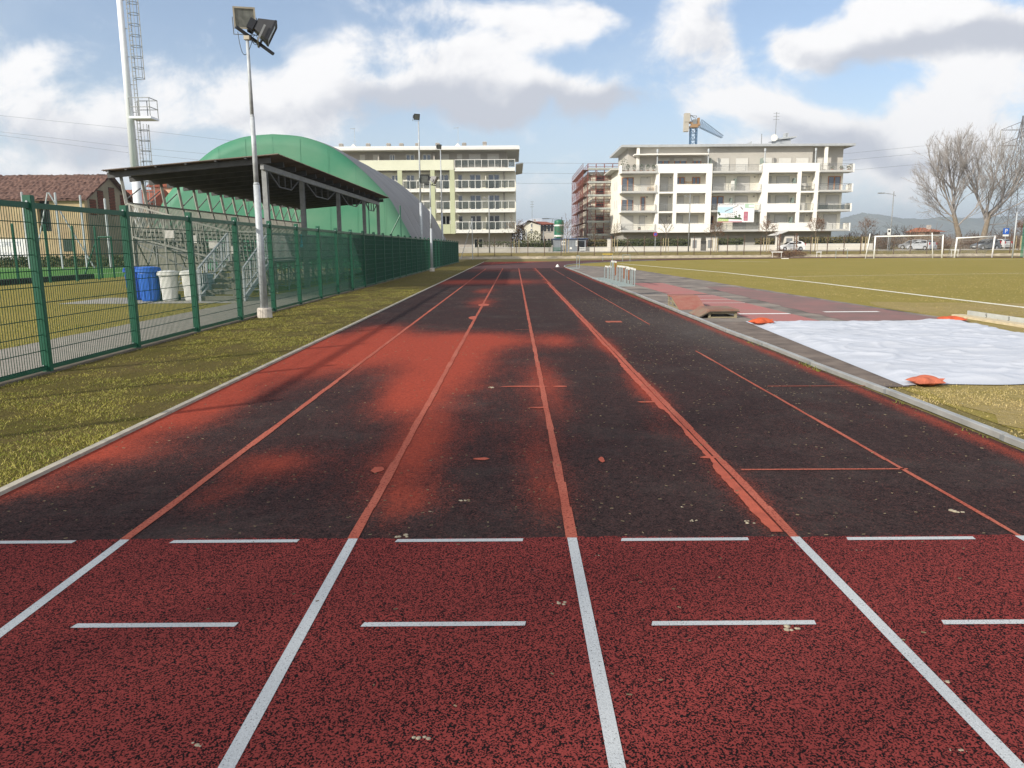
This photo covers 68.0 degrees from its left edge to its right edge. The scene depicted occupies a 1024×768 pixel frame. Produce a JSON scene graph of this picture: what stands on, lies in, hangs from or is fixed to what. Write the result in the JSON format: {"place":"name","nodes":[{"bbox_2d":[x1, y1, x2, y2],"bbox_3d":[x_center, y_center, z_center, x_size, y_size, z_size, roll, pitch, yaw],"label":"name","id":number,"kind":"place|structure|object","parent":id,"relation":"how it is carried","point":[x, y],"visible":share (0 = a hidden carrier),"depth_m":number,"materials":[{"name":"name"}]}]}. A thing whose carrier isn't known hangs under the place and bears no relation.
{"place":"outdoors","nodes":[
{"label":"outdoors","id":0,"kind":"place"},
{"bbox_2d":[0,174,134,259],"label":"barn","id":1,"kind":"structure","parent":0,"point":[93,190],"depth_m":73.51,"materials":[{"name":"paint"}]},
{"bbox_2d":[0,239,26,259],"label":"banner","id":2,"kind":"object","parent":1,"relation":"attached to","point":[11,249],"visible":0.32,"depth_m":72.85,"materials":[{"name":"fabric"}]},
{"bbox_2d":[62,297,258,303],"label":"paving","id":3,"kind":"structure","parent":0,"point":[105,301],"depth_m":23.17,"materials":[{"name":"concrete"}]},
{"bbox_2d":[135,266,161,300],"bbox_3d":[-11.153,-3.087,23.360,0.696,1.061,0.698,0,10,0],"label":"bin","id":4,"kind":"object","parent":3,"relation":"on","point":[155,287],"visible":0.58,"depth_m":23.15,"materials":[{"name":"blue plastic"}]},
{"bbox_2d":[157,270,180,300],"bbox_3d":[-10.542,-3.031,23.371,0.603,0.938,0.610,0,10,0],"label":"bin","id":5,"kind":"object","parent":3,"relation":"on","point":[169,284],"visible":0.49,"depth_m":23.18,"materials":[{"name":"white plastic"}]},
{"bbox_2d":[179,270,200,300],"bbox_3d":[-9.896,-3.052,23.466,0.603,0.938,0.610,0,10,0],"label":"bin","id":6,"kind":"object","parent":3,"relation":"on","point":[184,277],"visible":0.28,"depth_m":23.24,"materials":[{"name":"white plastic"}]},
{"bbox_2d":[0,269,371,349],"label":"lawn","id":7,"kind":"structure","parent":0,"point":[70,296],"depth_m":20.74,"materials":[{"name":"green plant"}]},
{"bbox_2d":[43,224,51,282],"bbox_3d":[-22.667,-6.362,37.033,0.111,2.827,0.111,-4,11,-22],"label":"net post","id":8,"kind":"object","parent":7,"relation":"on","point":[48,263],"visible":0.6,"depth_m":37.01,"materials":[{"name":"metal"}]},
{"bbox_2d":[70,225,78,280],"bbox_3d":[-22.181,-6.620,38.509,0.111,2.804,0.111,-4,11,-22],"label":"net post","id":9,"kind":"object","parent":7,"relation":"on","point":[75,253],"visible":0.58,"depth_m":38.48,"materials":[{"name":"metal"}]},
{"bbox_2d":[85,236,114,277],"bbox_3d":[-23.186,-7.089,42.493,1.781,2.328,0.100,0,10,0],"label":"goal frame","id":10,"kind":"object","parent":7,"relation":"on","point":[100,255],"visible":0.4,"depth_m":42.45,"materials":[{"name":"green paint"}]},
{"bbox_2d":[0,278,372,376],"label":"path","id":11,"kind":"structure","parent":0,"point":[207,319],"depth_m":13.64,"materials":[{"name":"concrete"}]},
{"bbox_2d":[101,153,388,300],"bbox_3d":[-10.637,-7.055,35.228,5.900,4.690,25.429,0,10,0],"label":"grandstand","id":12,"kind":"object","parent":11,"relation":"on","point":[287,182],"visible":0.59,"depth_m":29.01,"materials":[{"name":"metal"}]},
{"bbox_2d":[0,534,1023,767],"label":"running track","id":13,"kind":"structure","parent":0,"point":[842,682],"depth_m":2.96,"materials":[{"name":"rubber"}]},
{"bbox_2d":[0,536,1023,767],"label":"lane line","id":14,"kind":"object","parent":13,"relation":"on","point":[615,756],"visible":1,"depth_m":3.19,"materials":[{"name":"white paint"}]},
{"bbox_2d":[0,261,1023,540],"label":"running track","id":15,"kind":"structure","parent":0,"point":[502,427],"depth_m":6.05,"materials":[{"name":"rubber"}]},
{"bbox_2d":[119,262,1021,539],"bbox_3d":[0.530,-6.313,43.839,7.150,0.001,80.670,0,10,0],"label":"lane line","id":16,"kind":"object","parent":15,"relation":"on","point":[565,508],"visible":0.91,"depth_m":5.75,"materials":[{"name":"red paint"}]},
{"bbox_2d":[371,283,782,531],"bbox_3d":[0.308,-1.812,18.852,2.575,0.001,29.750,0,10,0],"label":"worn patch","id":17,"kind":"object","parent":15,"relation":"on","point":[756,509],"visible":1,"depth_m":5.70,"materials":[{"name":"rubber"}]},
{"bbox_2d":[564,260,1023,448],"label":"kerb rail","id":18,"kind":"object","parent":15,"relation":"on","point":[1006,437],"visible":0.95,"depth_m":8.40,"materials":[{"name":"concrete"}]},
{"bbox_2d":[0,245,1023,450],"bbox_3d":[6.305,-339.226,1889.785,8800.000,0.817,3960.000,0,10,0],"label":"ground","id":19,"kind":"structure","parent":0,"point":[982,420],"depth_m":104.78,"materials":[{"name":"green plant"}]},
{"bbox_2d":[0,255,133,266],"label":"hedge","id":20,"kind":"object","parent":19,"relation":"on","point":[65,259],"visible":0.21,"depth_m":71.53,"materials":[{"name":"green plant"}]},
{"bbox_2d":[0,267,213,285],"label":"artificial pitch","id":21,"kind":"object","parent":19,"relation":"on","point":[57,274],"depth_m":53.94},
{"bbox_2d":[11,223,19,283],"bbox_3d":[-23.257,-6.086,35.561,0.111,2.811,0.111,4,11,22],"label":"net post","id":22,"kind":"object","parent":21,"relation":"on","point":[15,252],"visible":0.71,"depth_m":35.50,"materials":[{"name":"metal"}]},
{"bbox_2d":[0,274,93,284],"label":"turf edging","id":23,"kind":"object","parent":21,"relation":"on","point":[80,276],"visible":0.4,"depth_m":38.36,"materials":[{"name":"plant"}]},
{"bbox_2d":[54,192,63,268],"bbox_3d":[-38.684,-13.077,64.836,0.166,6.380,0.166,-4,11,-22],"label":"net post","id":24,"kind":"object","parent":21,"relation":"on","point":[58,225],"visible":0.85,"depth_m":64.80,"materials":[{"name":"metal"}]},
{"bbox_2d":[39,192,94,267],"bbox_3d":[-37.597,-12.697,63.110,4.875,6.273,0.444,-2,10,-9],"label":"goal frame","id":25,"kind":"object","parent":21,"relation":"on","point":[65,221],"visible":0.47,"depth_m":62.81,"materials":[{"name":"metal"}]},
{"bbox_2d":[79,195,88,267],"bbox_3d":[-36.583,-12.971,64.848,0.166,6.140,0.166,-4,11,-22],"label":"net post","id":26,"kind":"object","parent":21,"relation":"on","point":[82,221],"visible":0.73,"depth_m":64.76,"materials":[{"name":"metal"}]},
{"bbox_2d":[103,198,111,266],"bbox_3d":[-34.525,-12.844,64.864,0.166,5.860,0.166,-4,11,-22],"label":"net post","id":27,"kind":"object","parent":21,"relation":"on","point":[104,199],"visible":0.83,"depth_m":64.81,"materials":[{"name":"metal"}]},
{"bbox_2d":[136,228,204,270],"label":"boundary wall","id":28,"kind":"structure","parent":21,"relation":"on","point":[169,255],"depth_m":55.32,"materials":[{"name":"concrete"}]},
{"bbox_2d":[116,0,158,262],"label":"stadium mast","id":29,"kind":"object","parent":19,"relation":"on","point":[132,143],"visible":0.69,"depth_m":69.31,"materials":[{"name":"white metal"}]},
{"bbox_2d":[126,190,167,226],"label":"house","id":30,"kind":"structure","parent":19,"relation":"on","point":[159,199],"depth_m":112.00,"materials":[{"name":"red tile"}]},
{"bbox_2d":[0,262,457,386],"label":"fence kerb","id":31,"kind":"structure","parent":19,"relation":"on","point":[42,373],"depth_m":12.28,"materials":[{"name":"concrete"}]},
{"bbox_2d":[0,195,458,381],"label":"fence","id":32,"kind":"object","parent":31,"relation":"on","point":[390,257],"visible":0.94,"depth_m":14.19,"materials":[{"name":"metal"}]},
{"bbox_2d":[0,262,482,495],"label":"track edging","id":33,"kind":"object","parent":19,"relation":"on","point":[11,486],"visible":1,"depth_m":6.97,"materials":[{"name":"concrete"}]},
{"bbox_2d":[0,259,488,487],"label":"verge","id":34,"kind":"structure","parent":19,"relation":"on","point":[133,372],"depth_m":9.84,"materials":[{"name":"green plant"}]},
{"bbox_2d":[232,6,276,317],"bbox_3d":[-5.651,-4.907,17.294,0.947,6.755,0.681,-3,11,-16],"label":"floodlight pole","id":35,"kind":"object","parent":34,"relation":"on","point":[264,30],"visible":1,"depth_m":16.91,"materials":[{"name":"white metal"}]},
{"bbox_2d":[419,174,438,270],"bbox_3d":[-5.532,-10.781,51.052,1.315,6.348,0.790,0,10,0],"label":"floodlight pole","id":36,"kind":"object","parent":34,"relation":"on","point":[427,179],"visible":0.98,"depth_m":50.63,"materials":[{"name":"white metal"}]},
{"bbox_2d":[155,134,445,268],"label":"sports dome","id":37,"kind":"structure","parent":19,"relation":"on","point":[329,159],"depth_m":60.36,"materials":[{"name":"plastic"}]},
{"bbox_2d":[412,114,422,238],"bbox_3d":[-7.713,-15.775,62.370,0.556,12.191,0.708,-5,11,-26],"label":"floodlight pole","id":38,"kind":"object","parent":19,"relation":"on","point":[416,116],"visible":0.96,"depth_m":62.08,"materials":[{"name":"metal"}]},
{"bbox_2d":[335,127,522,251],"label":"apartment building","id":39,"kind":"structure","parent":19,"relation":"on","point":[472,176],"depth_m":121.21,"materials":[{"name":"paint"}]},
{"bbox_2d":[436,144,442,240],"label":"floodlight pole","id":40,"kind":"object","parent":19,"relation":"on","point":[438,146],"visible":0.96,"depth_m":80.18,"materials":[{"name":"metal"}]},
{"bbox_2d":[460,247,533,251],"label":"garden wall","id":41,"kind":"structure","parent":19,"relation":"on","point":[503,249],"depth_m":116.20,"materials":[{"name":"concrete"}]},
{"bbox_2d":[504,215,525,252],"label":"sapling","id":42,"kind":"object","parent":19,"relation":"on","point":[516,230],"visible":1,"depth_m":107.37,"materials":[{"name":"brown plant"}]},
{"bbox_2d":[512,225,527,246],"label":"evergreen shrub","id":43,"kind":"object","parent":19,"relation":"on","point":[520,237],"visible":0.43,"depth_m":125.08,"materials":[{"name":"green plant"}]},
{"bbox_2d":[518,240,551,246],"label":"hedge","id":44,"kind":"object","parent":19,"relation":"on","point":[533,244],"visible":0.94,"depth_m":116.50,"materials":[{"name":"green plant"}]},
{"bbox_2d":[554,220,563,237],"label":"silo","id":45,"kind":"object","parent":19,"relation":"on","point":[556,229],"visible":0.76,"depth_m":122.89,"materials":[{"name":"metal"}]},
{"bbox_2d":[553,218,579,252],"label":"sapling","id":46,"kind":"object","parent":19,"relation":"on","point":[567,227],"visible":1,"depth_m":107.25,"materials":[{"name":"brown plant"}]},
{"bbox_2d":[552,238,587,251],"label":"site cabin","id":47,"kind":"object","parent":19,"relation":"on","point":[572,243],"visible":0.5,"depth_m":115.57,"materials":[{"name":"grey metal"}]},
{"bbox_2d":[571,163,618,248],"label":"scaffolding","id":48,"kind":"object","parent":19,"relation":"on","point":[578,197],"visible":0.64,"depth_m":137.38,"materials":[{"name":"metal"}]},
{"bbox_2d":[579,172,613,250],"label":"unfinished building","id":49,"kind":"structure","parent":19,"relation":"on","point":[599,212],"depth_m":138.19,"materials":[{"name":"red"}]},
{"bbox_2d":[587,239,606,246],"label":"hedge","id":50,"kind":"object","parent":19,"relation":"on","point":[589,244],"visible":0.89,"depth_m":116.52,"materials":[{"name":"green plant"}]},
{"bbox_2d":[603,219,624,252],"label":"sapling","id":51,"kind":"object","parent":19,"relation":"on","point":[615,236],"visible":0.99,"depth_m":107.39,"materials":[{"name":"brown plant"}]},
{"bbox_2d":[611,246,690,250],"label":"garden wall","id":52,"kind":"structure","parent":19,"relation":"on","point":[662,248],"depth_m":116.10,"materials":[{"name":"concrete"}]},
{"bbox_2d":[613,238,690,246],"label":"hedge","id":53,"kind":"object","parent":19,"relation":"on","point":[658,242],"visible":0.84,"depth_m":116.43,"materials":[{"name":"green plant"}]},
{"bbox_2d":[690,238,700,250],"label":"gate pillar","id":54,"kind":"structure","parent":19,"relation":"on","point":[697,244],"depth_m":115.57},
{"bbox_2d":[683,113,723,143],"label":"tower crane","id":55,"kind":"object","parent":19,"relation":"on","point":[695,123],"visible":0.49,"depth_m":190.96,"materials":[{"name":"metal"}]},
{"bbox_2d":[706,238,716,250],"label":"gate pillar","id":56,"kind":"structure","parent":19,"relation":"on","point":[708,242],"depth_m":115.58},
{"bbox_2d":[707,216,724,251],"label":"sapling","id":57,"kind":"object","parent":19,"relation":"on","point":[719,226],"visible":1,"depth_m":107.22,"materials":[{"name":"brown plant"}]},
{"bbox_2d":[603,112,855,250],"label":"apartment building","id":58,"kind":"structure","parent":19,"relation":"on","point":[770,180],"depth_m":123.73,"materials":[{"name":"paint"}]},
{"bbox_2d":[621,177,633,190],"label":"window","id":59,"kind":"structure","parent":58,"relation":"in","point":[627,184],"depth_m":124.09,"materials":[{"name":"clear glass"}]},
{"bbox_2d":[621,197,633,210],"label":"window","id":60,"kind":"structure","parent":58,"relation":"in","point":[624,200],"depth_m":124.61,"materials":[{"name":"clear glass"}]},
{"bbox_2d":[711,196,723,209],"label":"window","id":61,"kind":"structure","parent":58,"relation":"in","point":[715,200],"depth_m":124.48,"materials":[{"name":"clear glass"}]},
{"bbox_2d":[711,203,754,221],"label":"billboard","id":62,"kind":"object","parent":58,"relation":"attached to","point":[739,212],"visible":1,"depth_m":122.32},
{"bbox_2d":[827,176,840,189],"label":"window","id":63,"kind":"structure","parent":58,"relation":"in","point":[831,179],"depth_m":123.91,"materials":[{"name":"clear glass"}]},
{"bbox_2d":[717,238,742,244],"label":"hedge","id":64,"kind":"object","parent":19,"relation":"on","point":[722,241],"visible":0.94,"depth_m":116.47,"materials":[{"name":"green plant"}]},
{"bbox_2d":[477,233,1011,256],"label":"wire fence","id":65,"kind":"object","parent":19,"relation":"on","point":[594,242],"visible":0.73,"depth_m":104.32,"materials":[{"name":"metal"}]},
{"bbox_2d":[718,245,774,250],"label":"garden wall","id":66,"kind":"structure","parent":19,"relation":"on","point":[740,247],"depth_m":116.03,"materials":[{"name":"concrete"}]},
{"bbox_2d":[471,257,1022,268],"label":"track bend","id":67,"kind":"object","parent":19,"relation":"on","point":[553,264],"visible":0.92,"depth_m":81.31,"materials":[{"name":"rubber"}]},
{"bbox_2d":[753,238,774,244],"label":"hedge","id":68,"kind":"object","parent":19,"relation":"on","point":[768,243],"visible":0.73,"depth_m":116.36,"materials":[{"name":"green plant"}]},
{"bbox_2d":[760,216,778,251],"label":"sapling","id":69,"kind":"object","parent":19,"relation":"on","point":[766,225],"visible":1,"depth_m":106.91,"materials":[{"name":"brown plant"}]},
{"bbox_2d":[569,258,1023,432],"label":"football pitch","id":70,"kind":"object","parent":19,"relation":"on","point":[873,270],"visible":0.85,"depth_m":38.49,"materials":[{"name":"green plant"}]},
{"bbox_2d":[629,259,1023,307],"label":"pitch line","id":71,"kind":"object","parent":70,"relation":"on","point":[873,289],"visible":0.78,"depth_m":27.89,"materials":[{"name":"paint"}]},
{"bbox_2d":[700,271,1023,313],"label":"pitch grass","id":72,"kind":"structure","parent":70,"relation":"on","point":[897,288],"depth_m":28.52,"materials":[{"name":"plant"}]},
{"bbox_2d":[725,302,1023,436],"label":"worn grass","id":73,"kind":"structure","parent":70,"relation":"on","point":[1009,417],"depth_m":8.48,"materials":[{"name":"plant"}]},
{"bbox_2d":[712,322,909,386],"bbox_3d":[4.492,-0.636,12.203,0.920,0.001,7.512,0,10,0],"label":"pit border","id":74,"kind":"object","parent":73,"relation":"on","point":[758,333],"visible":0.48,"depth_m":11.38,"materials":[{"name":"concrete"}]},
{"bbox_2d":[746,318,1023,384],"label":"pit cover","id":75,"kind":"object","parent":73,"relation":"on","point":[951,351],"visible":0.99,"depth_m":11.45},
{"bbox_2d":[748,317,773,323],"bbox_3d":[5.009,-1.268,15.250,0.454,0.130,0.340,-5,11,-22],"label":"sandbag","id":76,"kind":"object","parent":75,"relation":"on","point":[761,320],"visible":1,"depth_m":15.14,"materials":[{"name":"fabric"}]},
{"bbox_2d":[906,375,945,384],"bbox_3d":[4.677,-0.049,8.582,0.356,0.105,0.280,-1,10,-5],"label":"sandbag","id":77,"kind":"object","parent":75,"relation":"on","point":[925,380],"visible":1,"depth_m":8.49,"materials":[{"name":"fabric"}]},
{"bbox_2d":[867,235,943,257],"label":"football goal","id":78,"kind":"object","parent":70,"relation":"on","point":[874,241],"visible":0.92,"depth_m":90.68,"materials":[{"name":"metal"}]},
{"bbox_2d":[947,236,995,257],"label":"football goal","id":79,"kind":"object","parent":70,"relation":"on","point":[957,239],"visible":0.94,"depth_m":91.75,"materials":[{"name":"metal"}]},
{"bbox_2d":[952,310,1023,327],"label":"pit board","id":80,"kind":"object","parent":70,"relation":"on","point":[998,319],"visible":1,"depth_m":15.73,"materials":[{"name":"white"}]},
{"bbox_2d":[1011,212,1023,257],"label":"throwing cage","id":81,"kind":"object","parent":70,"relation":"on","point":[1022,253],"visible":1,"depth_m":88.35,"materials":[{"name":"metal"}]},
{"bbox_2d":[806,213,824,250],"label":"sapling","id":82,"kind":"object","parent":19,"relation":"on","point":[821,223],"visible":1,"depth_m":107.06,"materials":[{"name":"beige plant"}]},
{"bbox_2d":[799,236,872,243],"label":"hedge","id":83,"kind":"object","parent":19,"relation":"on","point":[840,239],"visible":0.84,"depth_m":116.23,"materials":[{"name":"green plant"}]},
{"bbox_2d":[803,243,872,249],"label":"garden wall","id":84,"kind":"structure","parent":19,"relation":"on","point":[834,246],"depth_m":115.95,"materials":[{"name":"concrete"}]},
{"bbox_2d":[852,216,876,250],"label":"sapling","id":85,"kind":"object","parent":19,"relation":"on","point":[865,226],"visible":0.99,"depth_m":107.33,"materials":[{"name":"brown plant"}]},
{"bbox_2d":[883,222,950,241],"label":"bare bush","id":86,"kind":"object","parent":19,"relation":"on","point":[904,231],"visible":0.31,"depth_m":145.90,"materials":[{"name":"plant"}]},
{"bbox_2d":[901,123,1014,248],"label":"bare tree","id":87,"kind":"object","parent":19,"relation":"on","point":[941,157],"visible":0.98,"depth_m":126.84,"materials":[{"name":"grey plant"}]},
{"bbox_2d":[936,123,1023,248],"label":"bare tree","id":88,"kind":"object","parent":19,"relation":"on","point":[988,216],"visible":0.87,"depth_m":127.90,"materials":[{"name":"grey plant"}]},
{"bbox_2d":[970,239,1000,249],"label":"parked car","id":89,"kind":"object","parent":19,"relation":"on","point":[997,245],"visible":0.89,"depth_m":114.29,"materials":[{"name":"paint"}]},
{"bbox_2d":[990,116,1023,247],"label":"power pylon","id":90,"kind":"object","parent":19,"relation":"on","point":[1020,135],"visible":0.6,"depth_m":158.64,"materials":[{"name":"metal"}]},
{"bbox_2d":[1011,216,1023,249],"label":"sapling","id":91,"kind":"object","parent":19,"relation":"on","point":[1021,227],"visible":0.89,"depth_m":107.42,"materials":[{"name":"brown plant"}]},
{"bbox_2d":[0,0,1023,223],"label":"sky","id":92,"kind":"structure","parent":0,"point":[569,83],"materials":[{"name":"blue"}]},
{"bbox_2d":[522,204,553,250],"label":"house","id":93,"kind":"structure","parent":0,"point":[533,226],"depth_m":157.28,"materials":[{"name":"white paint"}]},
{"bbox_2d":[512,218,578,245],"bbox_3d":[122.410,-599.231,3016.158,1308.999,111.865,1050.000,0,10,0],"label":"hills","id":94,"kind":"structure","parent":0,"point":[565,232],"depth_m":2851.05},
{"bbox_2d":[459,249,1020,252],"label":"pavement","id":95,"kind":"structure","parent":0,"point":[730,250],"depth_m":114.58,"materials":[{"name":"concrete"}]},
{"bbox_2d":[459,253,1021,258],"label":"bank","id":96,"kind":"structure","parent":0,"point":[720,256],"depth_m":103.04,"materials":[{"name":"plant"}]},
{"bbox_2d":[766,246,806,257],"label":"bramble","id":97,"kind":"object","parent":96,"relation":"on","point":[786,253],"visible":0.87,"depth_m":102.78,"materials":[{"name":"plant"}]},
{"bbox_2d":[567,265,937,321],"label":"tarmac","id":98,"kind":"structure","parent":0,"point":[698,285],"depth_m":26.99,"materials":[{"name":"asphalt"}]},
{"bbox_2d":[633,283,705,293],"bbox_3d":[5.845,-3.671,28.989,1.320,0.001,8.000,0,10,0],"label":"runway","id":99,"kind":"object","parent":98,"relation":"on","point":[666,288],"visible":1,"depth_m":28.48,"materials":[{"name":"rubber"}]},
{"bbox_2d":[667,294,703,309],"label":"takeoff ramp","id":100,"kind":"structure","parent":98,"relation":"on","point":[686,301],"depth_m":19.59,"materials":[{"name":"red rubber"}]},
{"bbox_2d":[689,306,739,317],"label":"takeoff ramp","id":101,"kind":"structure","parent":98,"relation":"on","point":[702,311],"depth_m":16.83,"materials":[{"name":"wood"}]},
{"bbox_2d":[697,295,818,320],"bbox_3d":[5.846,-2.107,20.304,1.300,0.001,8.850,0,10,0],"label":"runway","id":102,"kind":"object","parent":98,"relation":"on","point":[714,300],"visible":0.6,"depth_m":18.87,"materials":[{"name":"rubber"}]},
{"bbox_2d":[700,299,878,313],"bbox_3d":[7.003,-2.213,20.830,3.450,0.001,6.630,0,10,0],"label":"takeoff line","id":103,"kind":"object","parent":102,"relation":"on","point":[789,313],"visible":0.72,"depth_m":18.07,"materials":[{"name":"paint"}]},
{"bbox_2d":[708,286,936,320],"bbox_3d":[8.173,-2.577,22.840,2.310,0.001,14.082,0,10,0],"label":"runway","id":104,"kind":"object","parent":98,"relation":"on","point":[812,305],"visible":0.95,"depth_m":19.41,"materials":[{"name":"rubber"}]},
{"bbox_2d":[528,249,1022,252],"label":"road","id":105,"kind":"structure","parent":0,"point":[708,251],"depth_m":112.68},
{"bbox_2d":[776,241,805,250],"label":"parked car","id":106,"kind":"object","parent":105,"relation":"on","point":[799,243],"visible":0.65,"depth_m":111.83,"materials":[{"name":"white paint"}]},
{"bbox_2d":[907,241,936,249],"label":"parked car","id":107,"kind":"object","parent":105,"relation":"on","point":[921,246],"visible":0.69,"depth_m":112.85,"materials":[{"name":"silver metal"}]},
{"bbox_2d":[906,225,946,246],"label":"house","id":108,"kind":"structure","parent":0,"point":[928,229],"depth_m":187.49,"materials":[{"name":"orange tile"}]},
{"bbox_2d":[831,212,1023,244],"bbox_3d":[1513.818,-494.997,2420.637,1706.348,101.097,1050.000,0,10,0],"label":"hills","id":109,"kind":"structure","parent":0,"point":[972,225],"depth_m":2205.17,"materials":[{"name":"blue"}]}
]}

